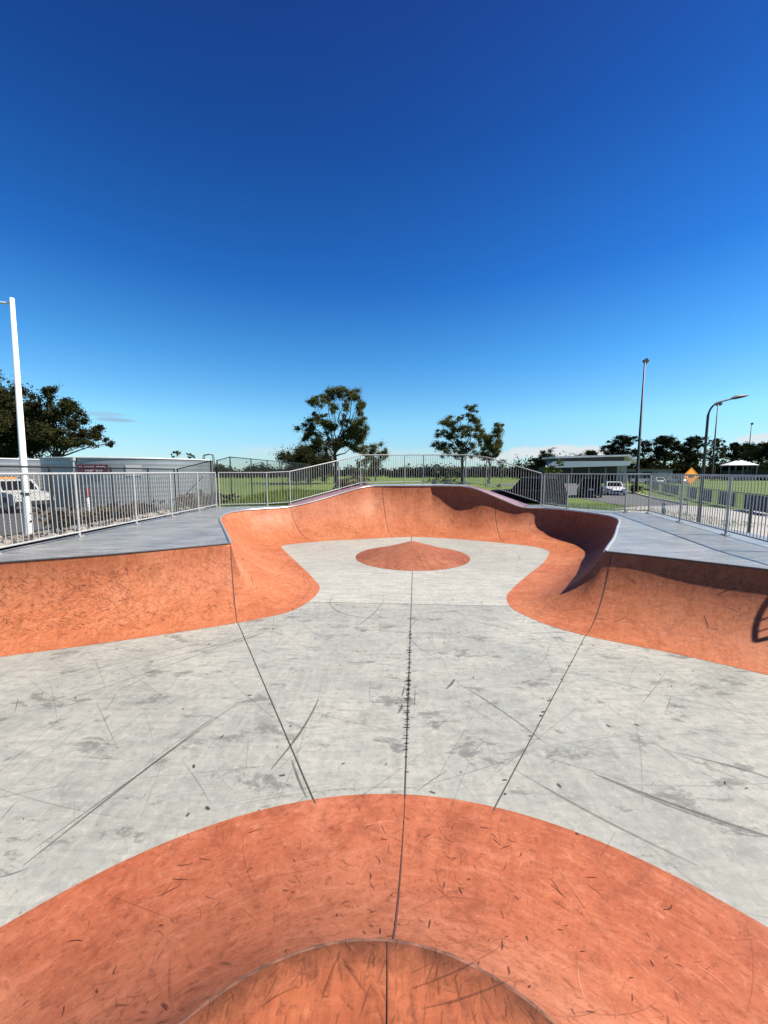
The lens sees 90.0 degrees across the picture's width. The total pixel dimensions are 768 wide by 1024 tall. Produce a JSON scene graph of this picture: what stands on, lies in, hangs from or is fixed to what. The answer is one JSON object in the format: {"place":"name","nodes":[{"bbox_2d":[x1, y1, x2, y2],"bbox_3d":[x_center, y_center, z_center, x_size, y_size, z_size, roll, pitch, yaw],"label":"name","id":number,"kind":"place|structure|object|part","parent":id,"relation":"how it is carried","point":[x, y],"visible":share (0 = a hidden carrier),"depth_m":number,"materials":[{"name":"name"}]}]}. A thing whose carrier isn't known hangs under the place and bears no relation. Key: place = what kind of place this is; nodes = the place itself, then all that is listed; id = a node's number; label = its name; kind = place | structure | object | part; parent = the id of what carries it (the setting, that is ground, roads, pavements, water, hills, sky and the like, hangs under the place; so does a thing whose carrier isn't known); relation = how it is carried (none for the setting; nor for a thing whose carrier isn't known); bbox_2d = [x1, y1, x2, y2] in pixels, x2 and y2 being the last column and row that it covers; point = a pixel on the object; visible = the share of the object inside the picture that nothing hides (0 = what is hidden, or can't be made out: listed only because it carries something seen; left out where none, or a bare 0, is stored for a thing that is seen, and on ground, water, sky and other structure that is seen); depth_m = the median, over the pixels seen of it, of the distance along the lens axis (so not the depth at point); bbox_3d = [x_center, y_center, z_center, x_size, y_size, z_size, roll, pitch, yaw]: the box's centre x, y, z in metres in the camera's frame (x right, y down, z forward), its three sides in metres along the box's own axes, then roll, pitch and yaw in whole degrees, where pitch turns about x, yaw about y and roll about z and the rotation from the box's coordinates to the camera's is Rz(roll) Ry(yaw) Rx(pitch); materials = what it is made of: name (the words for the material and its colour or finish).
{"place":"outdoors","nodes":[
{"label":"outdoors","id":0,"kind":"place"},
{"bbox_2d":[0,537,767,926],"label":"concrete floor","id":1,"kind":"structure","parent":0,"point":[354,675],"depth_m":3.76,"materials":[{"name":"grey concrete"}]},
{"bbox_2d":[0,794,767,1023],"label":"curved skate ramp","id":2,"kind":"object","parent":1,"relation":"on","point":[381,909],"visible":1,"depth_m":1.96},
{"bbox_2d":[356,541,469,570],"bbox_3d":[0.840,1.090,11.376,3.360,0.453,3.360,0,6,0],"label":"concrete mound","id":3,"kind":"object","parent":1,"relation":"on","point":[411,556],"visible":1,"depth_m":10.61,"materials":[{"name":"orange concrete"}]},
{"bbox_2d":[0,0,767,471],"label":"sky","id":4,"kind":"structure","parent":0,"point":[216,216],"materials":[{"name":"blue"}]},
{"bbox_2d":[1,474,767,543],"bbox_3d":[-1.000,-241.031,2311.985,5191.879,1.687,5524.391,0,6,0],"label":"ground","id":5,"kind":"structure","parent":0,"point":[327,485],"depth_m":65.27,"materials":[{"name":"green plant"}]},
{"bbox_2d":[0,297,32,534],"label":"light pole","id":6,"kind":"object","parent":5,"relation":"on","point":[20,423],"visible":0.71,"depth_m":12.93,"materials":[{"name":"white metal"}]},
{"bbox_2d":[0,369,75,458],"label":"broad tree","id":7,"kind":"object","parent":5,"relation":"on","point":[9,447],"visible":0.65,"depth_m":49.77,"materials":[{"name":"green plant"}]},
{"bbox_2d":[15,384,115,456],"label":"spreading tree","id":8,"kind":"object","parent":5,"relation":"on","point":[46,431],"visible":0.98,"depth_m":48.15,"materials":[{"name":"green plant"}]},
{"bbox_2d":[29,506,101,529],"bbox_3d":[-10.099,0.311,12.662,1.871,1.041,1.881,0,6,0],"label":"bush","id":9,"kind":"object","parent":5,"relation":"on","point":[67,516],"visible":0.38,"depth_m":12.24,"materials":[{"name":"green plant"}]},
{"bbox_2d":[0,504,174,535],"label":"car park","id":10,"kind":"structure","parent":5,"relation":"on","point":[6,521],"depth_m":18.66,"materials":[{"name":"grey asphalt"}]},
{"bbox_2d":[0,458,42,490],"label":"shed","id":11,"kind":"object","parent":10,"relation":"on","point":[14,462],"visible":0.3,"depth_m":28.77,"materials":[{"name":"metal"}]},
{"bbox_2d":[0,476,53,512],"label":"parked ute","id":12,"kind":"object","parent":10,"relation":"on","point":[3,487],"visible":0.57,"depth_m":21.60,"materials":[{"name":"paint"}]},
{"bbox_2d":[85,488,89,510],"bbox_3d":[-17.000,-0.708,22.047,0.170,1.330,0.162,0,6,0],"label":"hydrant marker","id":13,"kind":"object","parent":10,"relation":"on","point":[88,498],"visible":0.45,"depth_m":22.00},
{"bbox_2d":[39,454,214,506],"bbox_3d":[-19.339,-2.726,29.980,11.341,3.685,11.418,0,6,0],"label":"shed","id":14,"kind":"object","parent":10,"relation":"on","point":[137,462],"visible":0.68,"depth_m":25.16,"materials":[{"name":"metal"}]},
{"bbox_2d":[0,465,176,541],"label":"chain link fence","id":15,"kind":"object","parent":5,"relation":"on","point":[52,493],"visible":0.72,"depth_m":10.72,"materials":[{"name":"black metal"}]},
{"bbox_2d":[0,507,208,545],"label":"rubble","id":16,"kind":"object","parent":5,"relation":"on","point":[55,534],"visible":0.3,"depth_m":11.51,"materials":[{"name":"gravel"}]},
{"bbox_2d":[89,500,146,520],"bbox_3d":[-10.649,0.099,15.388,2.000,1.136,1.594,0,6,0],"label":"bush","id":17,"kind":"object","parent":5,"relation":"on","point":[119,511],"visible":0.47,"depth_m":15.12,"materials":[{"name":"green plant"}]},
{"bbox_2d":[120,498,164,514],"bbox_3d":[-11.206,-0.009,17.404,1.930,1.209,1.740,0,6,0],"label":"bush","id":18,"kind":"object","parent":5,"relation":"on","point":[130,505],"visible":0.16,"depth_m":17.43,"materials":[{"name":"green plant"}]},
{"bbox_2d":[170,450,194,458],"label":"shrub","id":19,"kind":"object","parent":5,"relation":"on","point":[177,453],"visible":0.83,"depth_m":48.45,"materials":[{"name":"green plant"}]},
{"bbox_2d":[176,460,212,506],"bbox_3d":[-8.600,-1.029,17.388,3.470,2.549,0.064,5,8,40],"label":"chain link fence","id":20,"kind":"object","parent":5,"relation":"on","point":[210,474],"visible":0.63,"depth_m":16.96,"materials":[{"name":"black metal"}]},
{"bbox_2d":[172,488,223,508],"bbox_3d":[-8.004,-0.377,16.350,2.176,1.298,1.564,-2,6,-18],"label":"bush","id":21,"kind":"object","parent":5,"relation":"on","point":[183,500],"visible":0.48,"depth_m":16.19,"materials":[{"name":"green plant"}]},
{"bbox_2d":[188,493,241,505],"bbox_3d":[-7.541,-0.397,17.080,2.021,0.984,1.889,0,6,0],"label":"bush","id":22,"kind":"object","parent":5,"relation":"on","point":[228,498],"visible":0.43,"depth_m":17.27,"materials":[{"name":"green plant"}]},
{"bbox_2d":[216,456,310,499],"bbox_3d":[-7.750,-2.432,28.653,0.464,2.713,22.564,0,6,0],"label":"chain link fence","id":23,"kind":"object","parent":5,"relation":"on","point":[269,466],"visible":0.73,"depth_m":23.75,"materials":[{"name":"black metal"}]},
{"bbox_2d":[266,432,343,483],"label":"round tree","id":24,"kind":"object","parent":5,"relation":"on","point":[306,455],"visible":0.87,"depth_m":76.00,"materials":[{"name":"green plant"}]},
{"bbox_2d":[293,384,369,482],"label":"gum tree","id":25,"kind":"object","parent":5,"relation":"on","point":[354,430],"visible":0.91,"depth_m":80.85,"materials":[{"name":"green plant"}]},
{"bbox_2d":[333,477,351,489],"bbox_3d":[-3.092,-1.901,28.548,1.441,1.417,1.745,-2,6,-20],"label":"bush","id":26,"kind":"object","parent":5,"relation":"on","point":[341,483],"visible":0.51,"depth_m":28.36,"materials":[{"name":"green plant"}]},
{"bbox_2d":[350,475,370,486],"bbox_3d":[-2.001,-2.463,32.431,1.625,1.802,2.038,-3,7,-26],"label":"bush","id":27,"kind":"object","parent":5,"relation":"on","point":[363,479],"visible":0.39,"depth_m":31.99,"materials":[{"name":"green plant"}]},
{"bbox_2d":[349,453,372,484],"bbox_3d":[-1.584,-2.566,26.899,1.706,3.147,1.679,0,6,0],"label":"sapling","id":28,"kind":"object","parent":5,"relation":"on","point":[364,463],"visible":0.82,"depth_m":26.85,"materials":[{"name":"green plant"}]},
{"bbox_2d":[215,461,525,477],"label":"treeline","id":29,"kind":"object","parent":5,"relation":"on","point":[391,473],"visible":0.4,"depth_m":162.10,"materials":[{"name":"green plant"}]},
{"bbox_2d":[363,439,390,480],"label":"gum tree","id":30,"kind":"object","parent":5,"relation":"on","point":[374,461],"visible":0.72,"depth_m":103.35,"materials":[{"name":"green plant"}]},
{"bbox_2d":[0,484,767,674],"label":"skate bowl","id":31,"kind":"object","parent":5,"relation":"on","point":[656,581],"visible":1,"depth_m":6.87,"materials":[{"name":"orange concrete"}]},
{"bbox_2d":[0,472,216,553],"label":"steel fence","id":32,"kind":"object","parent":31,"relation":"on","point":[74,474],"visible":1,"depth_m":8.86,"materials":[{"name":"grey metal"}]},
{"bbox_2d":[218,454,542,506],"bbox_3d":[0.047,-1.437,16.668,13.405,2.213,2.162,-1,6,-7],"label":"steel fence","id":33,"kind":"object","parent":31,"relation":"on","point":[404,481],"visible":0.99,"depth_m":16.84,"materials":[{"name":"grey metal"}]},
{"bbox_2d":[541,473,767,541],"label":"steel fence","id":34,"kind":"object","parent":31,"relation":"on","point":[728,499],"visible":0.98,"depth_m":10.42,"materials":[{"name":"grey metal"}]},
{"bbox_2d":[426,466,460,483],"bbox_3d":[4.105,-1.593,26.503,2.404,3.183,2.152,0,6,0],"label":"bush","id":35,"kind":"object","parent":5,"relation":"on","point":[443,480],"visible":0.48,"depth_m":26.26,"materials":[{"name":"green plant"}]},
{"bbox_2d":[430,404,489,483],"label":"gum tree","id":36,"kind":"object","parent":5,"relation":"on","point":[448,422],"visible":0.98,"depth_m":74.28,"materials":[{"name":"green plant"}]},
{"bbox_2d":[470,421,504,483],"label":"gum tree","id":37,"kind":"object","parent":5,"relation":"on","point":[495,447],"visible":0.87,"depth_m":78.18,"materials":[{"name":"green plant"}]},
{"bbox_2d":[496,459,506,488],"bbox_3d":[9.015,-2.201,29.489,0.783,3.740,0.956,2,6,18],"label":"sapling","id":38,"kind":"object","parent":5,"relation":"on","point":[505,469],"visible":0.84,"depth_m":29.28,"materials":[{"name":"green plant"}]},
{"bbox_2d":[491,477,566,505],"bbox_3d":[9.106,-1.292,24.597,4.785,1.887,2.222,2,6,20],"label":"parked wagon","id":39,"kind":"object","parent":5,"relation":"on","point":[537,483],"visible":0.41,"depth_m":23.60,"materials":[{"name":"black paint"}]},
{"bbox_3d":[9.488,-1.708,23.574,2.574,0.558,0.116,2,6,20],"label":"side window","id":40,"kind":"part","parent":39,"relation":"part of","materials":[{"name":"black glass"}]},
{"bbox_2d":[526,448,554,472],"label":"round tree","id":41,"kind":"object","parent":5,"relation":"on","point":[541,462],"visible":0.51,"depth_m":116.23,"materials":[{"name":"green plant"}]},
{"bbox_2d":[543,458,564,476],"bbox_3d":[11.462,-1.886,26.011,1.376,3.573,1.368,2,6,17],"label":"sapling","id":42,"kind":"object","parent":5,"relation":"on","point":[548,469],"visible":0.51,"depth_m":25.90,"materials":[{"name":"green plant"}]},
{"bbox_2d":[573,449,604,455],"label":"round tree","id":43,"kind":"object","parent":5,"relation":"on","point":[588,452],"visible":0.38,"depth_m":123.97,"materials":[{"name":"green plant"}]},
{"bbox_2d":[538,455,648,483],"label":"clubhouse","id":44,"kind":"structure","parent":5,"relation":"on","point":[589,464],"depth_m":82.22,"materials":[{"name":"grey metal"}]},
{"bbox_2d":[606,473,613,478],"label":"window","id":45,"kind":"structure","parent":44,"relation":"in","point":[607,477],"depth_m":82.40,"materials":[{"name":"black glass"}]},
{"bbox_2d":[599,434,646,463],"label":"umbrella tree","id":46,"kind":"object","parent":5,"relation":"on","point":[613,447],"visible":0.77,"depth_m":125.54,"materials":[{"name":"green plant"}]},
{"bbox_2d":[509,448,767,478],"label":"woods","id":47,"kind":"object","parent":5,"relation":"on","point":[680,468],"visible":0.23,"depth_m":136.25,"materials":[{"name":"green plant"}]},
{"bbox_2d":[628,483,648,493],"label":"bush","id":48,"kind":"object","parent":5,"relation":"on","point":[636,488],"visible":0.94,"depth_m":43.16,"materials":[{"name":"green plant"}]},
{"bbox_2d":[635,358,648,484],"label":"floodlight","id":49,"kind":"object","parent":5,"relation":"on","point":[645,361],"visible":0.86,"depth_m":68.19,"materials":[{"name":"grey paint"}]},
{"bbox_2d":[633,440,655,468],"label":"umbrella tree","id":50,"kind":"object","parent":5,"relation":"on","point":[645,443],"visible":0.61,"depth_m":129.35,"materials":[{"name":"green plant"}]},
{"bbox_2d":[644,477,665,484],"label":"parked car","id":51,"kind":"object","parent":5,"relation":"on","point":[656,480],"visible":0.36,"depth_m":71.94,"materials":[{"name":"white paint"}]},
{"bbox_2d":[627,491,685,504],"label":"kerb","id":52,"kind":"structure","parent":5,"relation":"on","point":[656,498],"depth_m":34.57,"materials":[{"name":"concrete"}]},
{"bbox_2d":[645,435,693,468],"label":"umbrella tree","id":53,"kind":"object","parent":5,"relation":"on","point":[665,443],"visible":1,"depth_m":122.25,"materials":[{"name":"green plant"}]},
{"bbox_2d":[667,477,687,483],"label":"parked car","id":54,"kind":"object","parent":5,"relation":"on","point":[676,480],"visible":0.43,"depth_m":80.99,"materials":[{"name":"white paint"}]},
{"bbox_2d":[675,435,710,468],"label":"umbrella tree","id":55,"kind":"object","parent":5,"relation":"on","point":[692,444],"visible":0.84,"depth_m":123.56,"materials":[{"name":"green plant"}]},
{"bbox_2d":[646,480,767,512],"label":"oval fence","id":56,"kind":"object","parent":5,"relation":"on","point":[748,500],"visible":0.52,"depth_m":27.79,"materials":[{"name":"metal"}]},
{"bbox_2d":[697,438,726,477],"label":"sparse tree","id":57,"kind":"object","parent":5,"relation":"on","point":[722,451],"visible":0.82,"depth_m":110.53,"materials":[{"name":"green plant"}]},
{"bbox_2d":[710,402,722,480],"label":"floodlight","id":58,"kind":"object","parent":5,"relation":"on","point":[719,404],"visible":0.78,"depth_m":107.46,"materials":[{"name":"grey paint"}]},
{"bbox_2d":[718,442,755,470],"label":"umbrella tree","id":59,"kind":"object","parent":5,"relation":"on","point":[735,447],"visible":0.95,"depth_m":125.18,"materials":[{"name":"green plant"}]},
{"bbox_2d":[719,459,757,480],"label":"pavilion","id":60,"kind":"structure","parent":5,"relation":"on","point":[739,462],"depth_m":108.15,"materials":[{"name":"white metal"}]},
{"bbox_2d":[721,441,765,468],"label":"umbrella tree","id":61,"kind":"object","parent":5,"relation":"on","point":[748,446],"visible":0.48,"depth_m":129.47,"materials":[{"name":"green plant"}]},
{"bbox_2d":[749,441,767,468],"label":"umbrella tree","id":62,"kind":"object","parent":5,"relation":"on","point":[763,451],"visible":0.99,"depth_m":117.83,"materials":[{"name":"green plant"}]},
{"bbox_2d":[494,484,678,506],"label":"road","id":63,"kind":"structure","parent":0,"point":[636,502],"depth_m":35.77,"materials":[{"name":"grey asphalt"}]},
{"bbox_2d":[577,478,601,497],"bbox_3d":[20.597,-2.492,38.545,2.271,1.870,4.735,3,7,24],"label":"parked suv","id":64,"kind":"object","parent":63,"relation":"on","point":[588,488],"visible":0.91,"depth_m":36.56,"materials":[{"name":"black paint"}]},
{"bbox_3d":[19.733,-2.847,36.554,1.374,0.570,0.161,3,7,24],"label":"rear window","id":65,"kind":"part","parent":64,"relation":"part of","materials":[{"name":"black glass"}]},
{"bbox_2d":[602,481,625,494],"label":"suv","id":66,"kind":"object","parent":63,"relation":"on","point":[611,485],"visible":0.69,"depth_m":41.22,"materials":[{"name":"white paint"}]},
{"bbox_2d":[626,469,674,479],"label":"storage shed","id":67,"kind":"structure","parent":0,"point":[652,471],"depth_m":101.03,"materials":[{"name":"grey metal"}]},
{"bbox_2d":[627,472,635,479],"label":"roller door","id":68,"kind":"structure","parent":67,"relation":"in","point":[629,476],"depth_m":100.92,"materials":[{"name":"grey metal"}]},
{"bbox_2d":[642,472,651,478],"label":"roller door","id":69,"kind":"structure","parent":67,"relation":"in","point":[644,476],"depth_m":101.06,"materials":[{"name":"grey metal"}]},
{"bbox_2d":[658,472,667,478],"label":"roller door","id":70,"kind":"structure","parent":67,"relation":"in","point":[658,472],"depth_m":101.18,"materials":[{"name":"grey metal"}]},
{"bbox_2d":[614,505,767,536],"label":"concrete path","id":71,"kind":"structure","parent":0,"point":[756,522],"depth_m":21.45,"materials":[{"name":"grey concrete"}]},
{"bbox_2d":[684,468,697,518],"bbox_3d":[14.852,-0.810,18.709,1.008,2.700,0.078,-1,6,-11],"label":"warning sign","id":72,"kind":"object","parent":71,"relation":"on","point":[691,471],"visible":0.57,"depth_m":18.59,"materials":[{"name":"metal"}]},
{"bbox_2d":[697,395,748,521],"bbox_3d":[15.302,-2.292,17.456,1.863,5.910,0.360,0,6,0],"label":"street lamp","id":73,"kind":"object","parent":71,"relation":"on","point":[706,438],"visible":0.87,"depth_m":17.35,"materials":[{"name":"grey metal"}]},
{"bbox_2d":[747,506,751,532],"bbox_3d":[14.900,0.304,15.617,0.090,1.130,0.090,0,6,0],"label":"gate post","id":74,"kind":"object","parent":71,"relation":"on","point":[750,513],"visible":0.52,"depth_m":15.62,"materials":[{"name":"grey metal"}]},
{"bbox_2d":[744,466,767,480],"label":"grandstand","id":75,"kind":"object","parent":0,"point":[762,471],"visible":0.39,"depth_m":111.44}
]}

